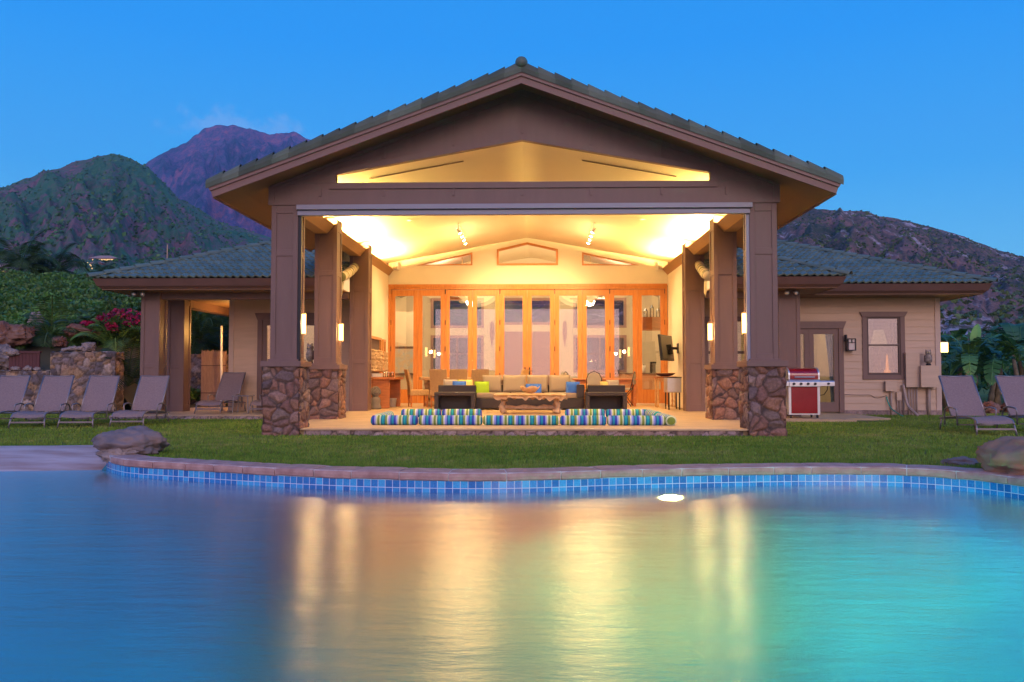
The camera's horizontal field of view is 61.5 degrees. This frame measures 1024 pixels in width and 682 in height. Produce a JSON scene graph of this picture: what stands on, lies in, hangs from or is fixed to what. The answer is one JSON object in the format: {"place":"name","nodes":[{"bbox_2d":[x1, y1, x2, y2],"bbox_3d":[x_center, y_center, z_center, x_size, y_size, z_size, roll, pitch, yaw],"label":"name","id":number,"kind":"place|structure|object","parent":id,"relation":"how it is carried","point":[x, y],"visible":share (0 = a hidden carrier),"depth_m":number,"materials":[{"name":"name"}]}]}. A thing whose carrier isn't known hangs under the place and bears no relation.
{"place":"outdoors","nodes":[
{"label":"outdoors","id":0,"kind":"place"},
{"bbox_2d":[0,445,105,470],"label":"pool apron","id":1,"kind":"object","parent":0,"point":[49,458],"visible":0.63,"depth_m":11.05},
{"bbox_2d":[2,285,480,410],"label":"garden slope","id":2,"kind":"structure","parent":0,"point":[129,393],"depth_m":25.32,"materials":[{"name":"plant"}]},
{"bbox_2d":[0,344,12,369],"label":"rock","id":3,"kind":"object","parent":2,"relation":"on","point":[4,362],"visible":0.44,"depth_m":23.77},
{"bbox_2d":[0,320,14,348],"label":"rock","id":4,"kind":"object","parent":2,"relation":"on","point":[5,333],"visible":0.62,"depth_m":24.36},
{"bbox_2d":[7,324,35,346],"bbox_3d":[-14.211,-0.165,24.717,1.030,0.664,0.676,0,-2,2],"label":"rock","id":5,"kind":"object","parent":2,"relation":"on","point":[20,335],"visible":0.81,"depth_m":24.55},
{"bbox_2d":[0,229,61,274],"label":"coconut palm","id":6,"kind":"object","parent":2,"relation":"on","point":[13,261],"visible":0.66,"depth_m":63.03,"materials":[{"name":"green plant"}]},
{"bbox_2d":[22,295,88,351],"bbox_3d":[-13.634,-0.352,25.200,2.752,1.935,2.544,0,-2,2],"label":"garden palm","id":7,"kind":"object","parent":2,"relation":"on","point":[40,334],"visible":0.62,"depth_m":24.98,"materials":[{"name":"green plant"}]},
{"bbox_2d":[24,243,89,274],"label":"coconut palm","id":8,"kind":"object","parent":2,"relation":"on","point":[75,258],"visible":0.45,"depth_m":64.95,"materials":[{"name":"green plant"}]},
{"bbox_2d":[63,323,93,337],"bbox_3d":[-12.635,-0.311,25.282,1.044,0.455,0.668,2,-3,-36],"label":"rock","id":9,"kind":"object","parent":2,"relation":"on","point":[78,327],"visible":0.59,"depth_m":25.00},
{"bbox_2d":[70,312,140,351],"bbox_3d":[-11.568,-0.176,25.188,1.972,1.315,2.101,-2,-3,34],"label":"garden palm","id":10,"kind":"object","parent":2,"relation":"on","point":[107,340],"visible":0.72,"depth_m":25.02,"materials":[{"name":"green plant"}]},
{"bbox_2d":[79,301,133,341],"bbox_3d":[-12.342,-0.459,25.963,1.914,1.450,1.720,-1,-3,27],"label":"garden palm","id":11,"kind":"object","parent":2,"relation":"on","point":[89,313],"visible":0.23,"depth_m":25.74,"materials":[{"name":"green plant"}]},
{"bbox_2d":[79,308,140,340],"bbox_3d":[-11.703,-0.486,25.243,2.024,1.003,0.836,0,-2,2],"label":"bougainvillea","id":12,"kind":"object","parent":2,"relation":"on","point":[129,322],"visible":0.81,"depth_m":25.11,"materials":[{"name":"pink plant"}]},
{"bbox_2d":[0,268,227,404],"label":"shrub cover","id":13,"kind":"object","parent":2,"relation":"on","point":[14,307],"visible":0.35,"depth_m":36.45,"materials":[{"name":"green plant"}]},
{"bbox_2d":[91,312,140,345],"bbox_3d":[-11.268,-0.331,25.623,2.080,1.150,1.767,0,-2,2],"label":"garden palm","id":14,"kind":"object","parent":2,"relation":"on","point":[121,338],"visible":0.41,"depth_m":25.23,"materials":[{"name":"green plant"}]},
{"bbox_2d":[100,336,140,390],"bbox_3d":[-10.640,0.700,23.889,2.027,1.670,2.174,2,-3,-36],"label":"garden palm","id":15,"kind":"object","parent":2,"relation":"on","point":[128,374],"visible":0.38,"depth_m":23.79,"materials":[{"name":"green plant"}]},
{"bbox_2d":[103,297,228,353],"bbox_3d":[-10.282,0.135,30.543,6.032,3.648,5.743,0,-2,2],"label":"dark hedge","id":16,"kind":"object","parent":2,"relation":"on","point":[117,302],"visible":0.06,"depth_m":28.48,"materials":[{"name":"green plant"}]},
{"bbox_2d":[191,310,228,353],"bbox_3d":[-10.341,-0.051,28.839,2.841,2.257,3.086,2,-3,-36],"label":"garden palm","id":17,"kind":"object","parent":2,"relation":"on","point":[208,328],"visible":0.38,"depth_m":28.57,"materials":[{"name":"green plant"}]},
{"bbox_2d":[196,312,228,351],"bbox_3d":[-10.424,-0.013,30.245,3.205,2.278,3.376,0,-2,2],"label":"garden palm","id":18,"kind":"object","parent":2,"relation":"on","point":[224,325],"visible":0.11,"depth_m":29.92,"materials":[{"name":"green plant"}]},
{"bbox_2d":[201,350,226,405],"bbox_3d":[-8.742,1.095,25.206,0.741,1.669,0.090,0,-2,2],"label":"reed fence","id":19,"kind":"object","parent":2,"relation":"on","point":[210,372],"visible":0.69,"depth_m":25.18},
{"bbox_2d":[0,153,539,339],"bbox_3d":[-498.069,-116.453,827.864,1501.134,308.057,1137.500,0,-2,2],"label":"green hill","id":20,"kind":"structure","parent":0,"point":[79,232],"depth_m":736.08,"materials":[{"name":"plant"}]},
{"bbox_2d":[0,153,262,273],"bbox_3d":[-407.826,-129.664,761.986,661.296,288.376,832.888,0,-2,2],"label":"hill scrub","id":21,"kind":"object","parent":20,"relation":"on","point":[90,236],"visible":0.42,"depth_m":653.93,"materials":[{"name":"green plant"}]},
{"bbox_2d":[146,125,549,307],"bbox_3d":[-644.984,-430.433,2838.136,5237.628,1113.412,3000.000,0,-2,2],"label":"mountain","id":22,"kind":"structure","parent":0,"point":[184,171],"depth_m":3389.05,"materials":[{"name":"stone"}]},
{"bbox_2d":[0,470,1023,681],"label":"water","id":23,"kind":"structure","parent":0,"point":[106,576],"depth_m":4.80,"materials":[{"name":"liquid"}]},
{"bbox_2d":[0,382,1023,468],"bbox_3d":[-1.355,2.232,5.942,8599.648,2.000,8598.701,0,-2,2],"label":"lawn","id":24,"kind":"structure","parent":0,"point":[983,397],"depth_m":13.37,"materials":[{"name":"plant"}]},
{"bbox_2d":[0,375,30,423],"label":"sun lounger","id":25,"kind":"object","parent":24,"relation":"on","point":[13,389],"visible":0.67,"depth_m":17.62,"materials":[{"name":"fabric"}]},
{"bbox_2d":[0,370,49,411],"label":"stone wall","id":26,"kind":"structure","parent":24,"relation":"on","point":[33,387],"depth_m":23.08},
{"bbox_2d":[9,351,41,370],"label":"plank gate","id":27,"kind":"structure","parent":26,"relation":"on","point":[23,359],"depth_m":23.29,"materials":[{"name":"red wood"}]},
{"bbox_2d":[8,375,74,427],"bbox_3d":[-9.260,1.181,17.008,0.713,1.002,1.577,0,-2,-7],"label":"sun lounger","id":28,"kind":"object","parent":24,"relation":"on","point":[53,395],"visible":0.89,"depth_m":17.43,"materials":[{"name":"fabric"}]},
{"bbox_2d":[50,351,124,411],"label":"stone wall","id":29,"kind":"structure","parent":24,"relation":"on","point":[81,366],"depth_m":23.01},
{"bbox_2d":[57,375,119,427],"bbox_3d":[-8.365,1.185,17.085,0.713,1.002,1.577,0,-2,-6],"label":"sun lounger","id":30,"kind":"object","parent":24,"relation":"on","point":[99,395],"visible":0.96,"depth_m":17.51,"materials":[{"name":"fabric"}]},
{"bbox_2d":[96,448,138,462],"bbox_3d":[-4.814,1.397,10.516,0.630,0.206,0.228,0,-2,2],"label":"boulder","id":31,"kind":"object","parent":24,"relation":"on","point":[104,454],"visible":0.56,"depth_m":10.47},
{"bbox_2d":[91,425,169,454],"bbox_3d":[-4.796,1.273,10.794,0.927,0.424,0.712,0,-2,2],"label":"boulder","id":32,"kind":"object","parent":24,"relation":"on","point":[143,440],"visible":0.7,"depth_m":10.57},
{"bbox_2d":[109,375,169,426],"bbox_3d":[-7.478,1.196,17.366,0.713,1.002,1.577,0,-2,-3],"label":"sun lounger","id":33,"kind":"object","parent":24,"relation":"on","point":[150,393],"visible":0.98,"depth_m":17.79,"materials":[{"name":"fabric"}]},
{"bbox_2d":[190,354,228,404],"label":"stone wall","id":34,"kind":"structure","parent":24,"relation":"on","point":[195,379],"depth_m":25.65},
{"bbox_2d":[86,56,997,436],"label":"house","id":35,"kind":"structure","parent":24,"relation":"on","point":[524,196],"depth_m":18.94,"materials":[{"name":"wood"}]},
{"bbox_2d":[194,372,245,413],"bbox_3d":[-7.176,1.265,21.260,0.713,1.002,1.577,0,-2,6],"label":"sun lounger","id":36,"kind":"object","parent":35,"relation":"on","point":[230,384],"visible":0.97,"depth_m":21.69,"materials":[{"name":"fabric"}]},
{"bbox_2d":[255,313,313,410],"bbox_3d":[-5.650,0.541,22.337,2.080,2.535,0.100,0,-2,2],"label":"french door","id":37,"kind":"structure","parent":35,"relation":"in","point":[263,319],"depth_m":22.36,"materials":[{"name":"brown paint"}]},
{"bbox_2d":[342,263,358,292],"bbox_3d":[-3.746,-1.414,19.651,0.224,0.961,1.836,0,-2,-1],"label":"rolled awning","id":38,"kind":"object","parent":35,"relation":"attached to","point":[351,270],"visible":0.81,"depth_m":19.43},
{"bbox_2d":[371,386,380,408],"bbox_3d":[-3.396,1.408,21.410,0.300,0.574,0.295,0,-2,2],"label":"statue","id":39,"kind":"object","parent":35,"relation":"on","point":[375,398],"visible":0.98,"depth_m":21.31,"materials":[{"name":"stone"}]},
{"bbox_2d":[371,336,383,375],"bbox_3d":[-3.486,0.399,22.229,0.201,1.020,1.750,0,-2,2],"label":"wall carving","id":40,"kind":"object","parent":35,"relation":"attached to","point":[377,361],"depth_m":22.22,"materials":[{"name":"stone"}]},
{"bbox_2d":[371,377,403,407],"bbox_3d":[-3.257,1.331,22.360,0.630,0.790,1.600,0,-2,2],"label":"console table","id":41,"kind":"object","parent":35,"relation":"on","point":[389,387],"visible":0.76,"depth_m":21.68,"materials":[{"name":"red wood"}]},
{"bbox_2d":[371,415,417,424],"bbox_3d":[-2.094,1.410,15.318,0.836,0.179,0.194,0,-2,2],"label":"bolster","id":42,"kind":"object","parent":35,"relation":"on","point":[394,419],"visible":0.99,"depth_m":15.24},
{"bbox_2d":[395,346,412,374],"bbox_3d":[-3.703,0.687,29.602,0.800,1.000,0.050,0,-2,2],"label":"framed picture","id":43,"kind":"object","parent":35,"relation":"attached to","point":[403,357],"visible":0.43,"depth_m":29.58},
{"bbox_2d":[390,290,417,402],"bbox_3d":[-3.076,0.145,24.502,0.785,3.242,0.068,0,-2,2],"label":"folding door","id":44,"kind":"structure","parent":35,"relation":"in","point":[404,397],"depth_m":24.49,"materials":[{"name":"brown wood"}]},
{"bbox_2d":[404,369,428,406],"bbox_3d":[-2.550,1.245,22.774,0.620,0.985,0.470,1,-2,-16],"label":"dining chair","id":45,"kind":"object","parent":35,"relation":"on","point":[411,392],"visible":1,"depth_m":22.58,"materials":[{"name":"wood"}]},
{"bbox_2d":[401,409,440,416],"bbox_3d":[-1.875,1.491,17.761,0.828,0.179,0.194,0,-2,2],"label":"bolster","id":46,"kind":"object","parent":35,"relation":"on","point":[417,412],"visible":0.69,"depth_m":17.68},
{"bbox_2d":[418,290,444,402],"bbox_3d":[-2.292,0.155,24.489,0.773,3.222,0.050,0,-2,2],"label":"folding door","id":47,"kind":"structure","parent":35,"relation":"in","point":[421,293],"depth_m":24.49,"materials":[{"name":"brown wood"}]},
{"bbox_2d":[429,369,446,407],"bbox_3d":[-1.854,1.224,22.258,0.470,0.985,0.620,0,-2,10],"label":"dining chair","id":48,"kind":"object","parent":35,"relation":"on","point":[437,376],"visible":0.67,"depth_m":22.03,"materials":[{"name":"beige wicker"}]},
{"bbox_2d":[418,415,481,424],"bbox_3d":[-1.093,1.409,15.291,1.138,0.179,0.194,0,-2,2],"label":"bolster","id":49,"kind":"object","parent":35,"relation":"on","point":[449,419],"visible":0.98,"depth_m":15.21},
{"bbox_2d":[434,392,476,408],"bbox_3d":[-1.363,1.449,20.808,0.980,0.425,0.550,0,-2,2],"label":"side table","id":50,"kind":"object","parent":35,"relation":"on","point":[454,400],"visible":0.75,"depth_m":21.02,"materials":[{"name":"wood"}]},
{"bbox_2d":[438,385,475,391],"bbox_3d":[-1.340,1.404,21.605,0.930,0.600,0.900,0,-2,2],"label":"armchair","id":51,"kind":"object","parent":35,"relation":"on","point":[456,388],"visible":0.3,"depth_m":21.16,"materials":[{"name":"wicker"}]},
{"bbox_2d":[430,335,483,371],"bbox_3d":[-2.108,0.493,33.064,2.049,1.429,0.124,0,-2,2],"label":"window","id":52,"kind":"structure","parent":35,"relation":"in","point":[433,355],"depth_m":33.04,"materials":[{"name":"white wood"}]},
{"bbox_2d":[431,298,483,327],"bbox_3d":[-2.107,-1.074,33.149,2.049,1.156,0.080,0,-2,2],"label":"window","id":53,"kind":"structure","parent":35,"relation":"in","point":[432,299],"depth_m":33.10,"materials":[{"name":"white wood"}]},
{"bbox_2d":[449,369,466,379],"bbox_3d":[-1.365,1.224,22.244,0.470,0.985,0.620,0,-2,2],"label":"dining chair","id":54,"kind":"object","parent":35,"relation":"on","point":[459,374],"visible":0.37,"depth_m":21.99,"materials":[{"name":"beige wicker"}]},
{"bbox_2d":[445,289,472,376],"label":"folding door","id":55,"kind":"structure","parent":35,"relation":"in","point":[448,293],"depth_m":24.47,"materials":[{"name":"brown wood"}]},
{"bbox_2d":[442,409,481,415],"bbox_3d":[-1.033,1.490,17.739,0.830,0.179,0.194,0,-2,2],"label":"bolster","id":56,"kind":"object","parent":35,"relation":"on","point":[461,411],"visible":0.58,"depth_m":17.66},
{"bbox_2d":[471,369,488,384],"bbox_3d":[-0.844,1.223,22.230,0.470,0.985,0.620,0,-2,-6],"label":"dining chair","id":57,"kind":"object","parent":35,"relation":"on","point":[476,374],"visible":0.38,"depth_m":21.98,"materials":[{"name":"wood"}]},
{"bbox_2d":[472,290,499,374],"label":"folding door","id":58,"kind":"structure","parent":35,"relation":"in","point":[476,293],"depth_m":24.45,"materials":[{"name":"brown wood"}]},
{"bbox_2d":[499,289,526,383],"bbox_3d":[0.036,0.141,24.393,0.785,3.242,0.119,0,-2,2],"label":"folding door","id":59,"kind":"structure","parent":35,"relation":"in","point":[502,293],"depth_m":24.43,"materials":[{"name":"brown wood"}]},
{"bbox_2d":[483,415,558,424],"bbox_3d":[0.163,1.407,15.257,1.356,0.179,0.195,0,-2,2],"label":"bolster","id":60,"kind":"object","parent":35,"relation":"on","point":[520,419],"visible":0.98,"depth_m":15.18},
{"bbox_2d":[329,134,716,188],"bbox_3d":[0.170,-3.008,14.394,6.470,0.906,0.080,0,-2,2],"label":"gable window","id":61,"kind":"structure","parent":35,"relation":"in","point":[333,184],"depth_m":14.35,"materials":[{"name":"brown paint"}]},
{"bbox_2d":[504,298,549,324],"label":"window","id":62,"kind":"structure","parent":35,"relation":"in","point":[505,299],"depth_m":33.04,"materials":[{"name":"white wood"}]},
{"bbox_2d":[504,332,549,384],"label":"entry door","id":63,"kind":"structure","parent":35,"relation":"in","point":[513,341],"depth_m":33.00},
{"bbox_2d":[497,242,557,264],"bbox_3d":[0.439,-2.482,24.552,1.744,0.658,0.130,0,-2,2],"label":"clerestory window","id":64,"kind":"structure","parent":35,"relation":"in","point":[527,243],"depth_m":24.49,"materials":[{"name":"brown wood"}]},
{"bbox_2d":[476,375,583,409],"bbox_3d":[0.443,1.268,21.372,2.654,0.855,0.940,0,-2,2],"label":"sofa","id":65,"kind":"object","parent":35,"relation":"on","point":[514,383],"visible":0.77,"depth_m":21.46,"materials":[{"name":"fabric"}]},
{"bbox_2d":[493,393,566,413],"bbox_3d":[0.398,1.416,19.405,1.673,0.465,0.830,0,-2,2],"label":"coffee table","id":66,"kind":"object","parent":35,"relation":"on","point":[503,406],"visible":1,"depth_m":19.13,"materials":[{"name":"brown wood"}]},
{"bbox_2d":[527,290,554,374],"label":"folding door","id":67,"kind":"structure","parent":35,"relation":"in","point":[530,293],"depth_m":24.40,"materials":[{"name":"brown wood"}]},
{"bbox_2d":[554,289,581,378],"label":"folding door","id":68,"kind":"structure","parent":35,"relation":"in","point":[578,293],"depth_m":24.38,"materials":[{"name":"brown wood"}]},
{"bbox_2d":[560,415,605,424],"bbox_3d":[1.260,1.406,15.227,0.822,0.179,0.194,0,-2,2],"label":"bolster","id":69,"kind":"object","parent":35,"relation":"on","point":[582,419],"visible":1,"depth_m":15.15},
{"bbox_2d":[565,409,604,415],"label":"bolster","id":70,"kind":"object","parent":35,"relation":"on","point":[584,411],"visible":0.66,"depth_m":17.59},
{"bbox_2d":[582,290,609,395],"bbox_3d":[2.378,0.150,24.364,0.773,3.222,0.050,0,-2,2],"label":"folding door","id":71,"kind":"structure","parent":35,"relation":"in","point":[585,293],"depth_m":24.36,"materials":[{"name":"brown wood"}]},
{"bbox_2d":[573,335,626,371],"bbox_3d":[3.367,0.487,32.916,2.033,1.429,0.124,0,-2,2],"label":"window","id":72,"kind":"structure","parent":35,"relation":"in","point":[575,343],"depth_m":32.89,"materials":[{"name":"white wood"}]},
{"bbox_2d":[573,298,626,327],"bbox_3d":[3.368,-1.080,33.002,2.033,1.156,0.080,0,-2,2],"label":"window","id":73,"kind":"structure","parent":35,"relation":"in","point":[574,301],"depth_m":32.95,"materials":[{"name":"white wood"}]},
{"bbox_2d":[585,385,624,391],"bbox_3d":[2.323,1.400,21.506,0.920,0.600,0.900,0,-2,2],"label":"armchair","id":74,"kind":"object","parent":35,"relation":"on","point":[605,388],"visible":0.34,"depth_m":21.07,"materials":[{"name":"wicker"}]},
{"bbox_2d":[572,379,637,406],"bbox_3d":[2.504,1.387,23.254,1.700,0.740,0.760,0,-2,2],"label":"dining table","id":75,"kind":"object","parent":35,"relation":"on","point":[621,381],"visible":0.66,"depth_m":22.91,"materials":[{"name":"red wood"}]},
{"bbox_2d":[584,392,626,408],"bbox_3d":[2.252,1.445,20.710,0.980,0.425,0.550,0,-2,2],"label":"side table","id":76,"kind":"object","parent":35,"relation":"on","point":[605,400],"visible":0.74,"depth_m":20.92,"materials":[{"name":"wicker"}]},
{"bbox_2d":[590,373,656,388],"bbox_3d":[4.004,1.603,30.954,2.380,0.910,0.700,0,-2,2],"label":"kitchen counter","id":77,"kind":"object","parent":35,"relation":"on","point":[647,380],"visible":0.33,"depth_m":30.62,"materials":[{"name":"wood"}]},
{"bbox_2d":[609,289,637,402],"bbox_3d":[3.150,0.139,24.334,0.785,3.242,0.068,0,-2,2],"label":"folding door","id":78,"kind":"structure","parent":35,"relation":"in","point":[613,292],"depth_m":24.34,"materials":[{"name":"brown wood"}]},
{"bbox_2d":[606,409,646,416],"bbox_3d":[2.365,1.486,17.647,0.879,0.179,0.194,0,-2,2],"label":"bolster","id":79,"kind":"object","parent":35,"relation":"on","point":[635,412],"visible":0.59,"depth_m":17.57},
{"bbox_2d":[607,415,665,424],"bbox_3d":[2.197,1.405,15.202,1.032,0.179,0.194,0,-2,2],"label":"bolster","id":80,"kind":"object","parent":35,"relation":"on","point":[634,420],"visible":1,"depth_m":15.12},
{"bbox_2d":[637,289,664,402],"bbox_3d":[3.941,0.138,24.313,0.785,3.242,0.068,0,-2,2],"label":"folding door","id":81,"kind":"structure","parent":35,"relation":"in","point":[644,395],"depth_m":24.31,"materials":[{"name":"brown wood"}]},
{"bbox_2d":[654,376,675,406],"bbox_3d":[4.030,1.333,22.614,0.520,0.800,0.520,0,-2,2],"label":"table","id":82,"kind":"object","parent":35,"relation":"on","point":[657,379],"visible":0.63,"depth_m":22.40,"materials":[{"name":"orange wood"}]},
{"bbox_2d":[658,334,678,360],"bbox_3d":[3.959,0.181,22.196,0.353,0.660,1.280,-1,-3,32],"label":"television","id":83,"kind":"object","parent":35,"relation":"attached to","point":[666,348],"visible":1,"depth_m":22.02,"materials":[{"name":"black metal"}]},
{"bbox_2d":[663,377,681,409],"bbox_3d":[3.959,1.287,21.216,0.360,0.800,0.620,0,-2,2],"label":"cooler","id":84,"kind":"object","parent":35,"relation":"on","point":[672,384],"visible":1,"depth_m":20.93,"materials":[{"name":"metal"}]},
{"bbox_2d":[695,261,709,295],"bbox_3d":[4.360,-1.444,19.584,0.224,0.961,1.557,0,-2,5],"label":"rolled awning","id":85,"kind":"object","parent":35,"relation":"attached to","point":[702,269],"visible":0.87,"depth_m":19.21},
{"bbox_2d":[705,316,743,384],"bbox_3d":[5.544,0.277,21.945,1.440,1.800,0.200,0,-2,2],"label":"window","id":86,"kind":"structure","parent":35,"relation":"in","point":[707,318],"depth_m":21.89,"materials":[{"name":"brown paint"}]},
{"bbox_2d":[785,367,834,417],"bbox_3d":[6.497,1.155,19.296,1.310,1.126,0.610,0,-2,2],"label":"gas grill","id":87,"kind":"object","parent":35,"relation":"on","point":[803,397],"visible":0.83,"depth_m":19.09,"materials":[{"name":"metal"}]},
{"bbox_2d":[791,387,817,412],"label":"cabinet door","id":88,"kind":"structure","parent":87,"relation":"in","point":[803,399],"depth_m":19.08,"materials":[{"name":"red metal"}]},
{"bbox_2d":[800,321,845,412],"bbox_3d":[7.545,0.657,21.826,1.863,2.311,0.100,0,-2,2],"label":"french door","id":89,"kind":"structure","parent":35,"relation":"in","point":[808,329],"depth_m":21.81,"materials":[{"name":"brown paint"}]},
{"bbox_2d":[825,334,833,401],"bbox_3d":[8.215,0.584,22.101,0.380,2.100,0.060,0,-2,2],"label":"curtain","id":90,"kind":"object","parent":35,"relation":"hanging from","point":[829,341],"visible":0.34,"depth_m":22.11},
{"bbox_2d":[859,312,906,378],"bbox_3d":[9.416,0.116,21.847,1.203,1.716,0.199,0,-2,2],"label":"window","id":91,"kind":"structure","parent":35,"relation":"in","point":[883,333],"depth_m":21.80,"materials":[{"name":"brown paint"}]},
{"bbox_2d":[904,352,919,386],"bbox_3d":[10.078,0.726,21.680,0.341,0.876,0.130,0,-2,2],"label":"electric box","id":92,"kind":"object","parent":35,"relation":"attached to","point":[911,366],"visible":1,"depth_m":21.62,"materials":[{"name":"plastic"}]},
{"bbox_2d":[919,366,938,386],"bbox_3d":[10.443,0.891,21.598,0.446,0.536,0.260,0,-2,2],"label":"electric box","id":93,"kind":"object","parent":35,"relation":"attached to","point":[928,376],"visible":0.96,"depth_m":21.47,"materials":[{"name":"plastic"}]},
{"bbox_2d":[940,456,978,465],"bbox_3d":[4.974,1.356,9.567,0.446,0.143,0.370,0,-2,2],"label":"boulder","id":94,"kind":"object","parent":24,"relation":"on","point":[958,461],"visible":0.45,"depth_m":9.47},
{"bbox_2d":[941,352,980,382],"bbox_3d":[12.758,1.180,25.275,1.906,1.688,2.091,-2,-3,33],"label":"banana plant","id":95,"kind":"object","parent":24,"relation":"on","point":[954,365],"visible":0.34,"depth_m":25.05,"materials":[{"name":"green plant"}]},
{"bbox_2d":[941,335,1001,375],"bbox_3d":[13.734,0.866,26.004,2.085,2.390,2.293,1,-3,-30],"label":"banana plant","id":96,"kind":"object","parent":24,"relation":"on","point":[953,350],"visible":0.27,"depth_m":26.03,"materials":[{"name":"green plant"}]},
{"bbox_2d":[938,375,1017,435],"bbox_3d":[8.046,1.098,14.950,0.713,1.002,1.577,0,-2,5],"label":"sun lounger","id":97,"kind":"object","parent":24,"relation":"on","point":[962,397],"visible":1,"depth_m":15.37,"materials":[{"name":"fabric"}]},
{"bbox_2d":[941,324,1014,375],"bbox_3d":[12.917,0.757,24.184,2.368,2.439,1.691,2,-3,-34],"label":"banana plant","id":98,"kind":"object","parent":24,"relation":"on","point":[976,345],"visible":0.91,"depth_m":23.91,"materials":[{"name":"green plant"}]},
{"bbox_2d":[941,328,1022,384],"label":"distant trees","id":99,"kind":"object","parent":24,"relation":"on","point":[960,331],"depth_m":69.84,"materials":[{"name":"green plant"}]},
{"bbox_2d":[942,354,1023,395],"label":"garden thicket","id":100,"kind":"object","parent":24,"relation":"on","point":[1008,369],"visible":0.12,"depth_m":32.15,"materials":[{"name":"green plant"}]},
{"bbox_2d":[956,333,1011,401],"bbox_3d":[15.803,0.928,28.693,1.982,2.476,1.991,0,-2,2],"label":"banana plant","id":101,"kind":"object","parent":24,"relation":"on","point":[991,395],"visible":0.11,"depth_m":28.51,"materials":[{"name":"green plant"}]},
{"bbox_2d":[960,339,1023,404],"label":"banana plant","id":102,"kind":"object","parent":24,"relation":"on","point":[991,375],"visible":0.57,"depth_m":24.59,"materials":[{"name":"green plant"}]},
{"bbox_2d":[971,322,1023,375],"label":"banana plant","id":103,"kind":"object","parent":24,"relation":"on","point":[1015,331],"visible":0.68,"depth_m":24.81,"materials":[{"name":"green plant"}]},
{"bbox_2d":[975,436,1023,474],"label":"boulder","id":104,"kind":"object","parent":24,"relation":"on","point":[1005,454],"visible":0.7,"depth_m":8.44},
{"bbox_2d":[995,375,1023,427],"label":"sun lounger","id":105,"kind":"object","parent":24,"relation":"on","point":[1011,388],"visible":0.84,"depth_m":15.77,"materials":[{"name":"fabric"}]},
{"bbox_2d":[0,0,1023,479],"label":"sky","id":106,"kind":"structure","parent":0,"point":[918,105],"materials":[{"name":"blue"}]},
{"bbox_2d":[532,208,1023,369],"bbox_3d":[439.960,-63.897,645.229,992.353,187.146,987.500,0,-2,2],"label":"rocky hill","id":107,"kind":"structure","parent":0,"point":[596,309],"depth_m":579.49,"materials":[{"name":"stone"}]},
{"bbox_2d":[777,208,1023,324],"bbox_3d":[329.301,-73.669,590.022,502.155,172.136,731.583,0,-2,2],"label":"hill scrub","id":108,"kind":"object","parent":107,"relation":"on","point":[1003,310],"visible":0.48,"depth_m":504.16,"materials":[{"name":"green plant"}]},
{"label":"pool shell","id":109,"kind":"structure","parent":0,"visible":0},
{"bbox_2d":[106,461,1023,498],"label":"pool tile band","id":110,"kind":"object","parent":109,"relation":"attached to","point":[1006,490],"visible":0.64,"depth_m":8.92,"materials":[{"name":"tile"}]},
{"bbox_2d":[110,454,1023,486],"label":"pool coping","id":111,"kind":"object","parent":109,"relation":"on","point":[392,473],"visible":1,"depth_m":8.96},
{"bbox_2d":[109,455,1023,480],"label":"coping mortar","id":112,"kind":"object","parent":111,"relation":"attached to","point":[506,473],"visible":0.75,"depth_m":8.97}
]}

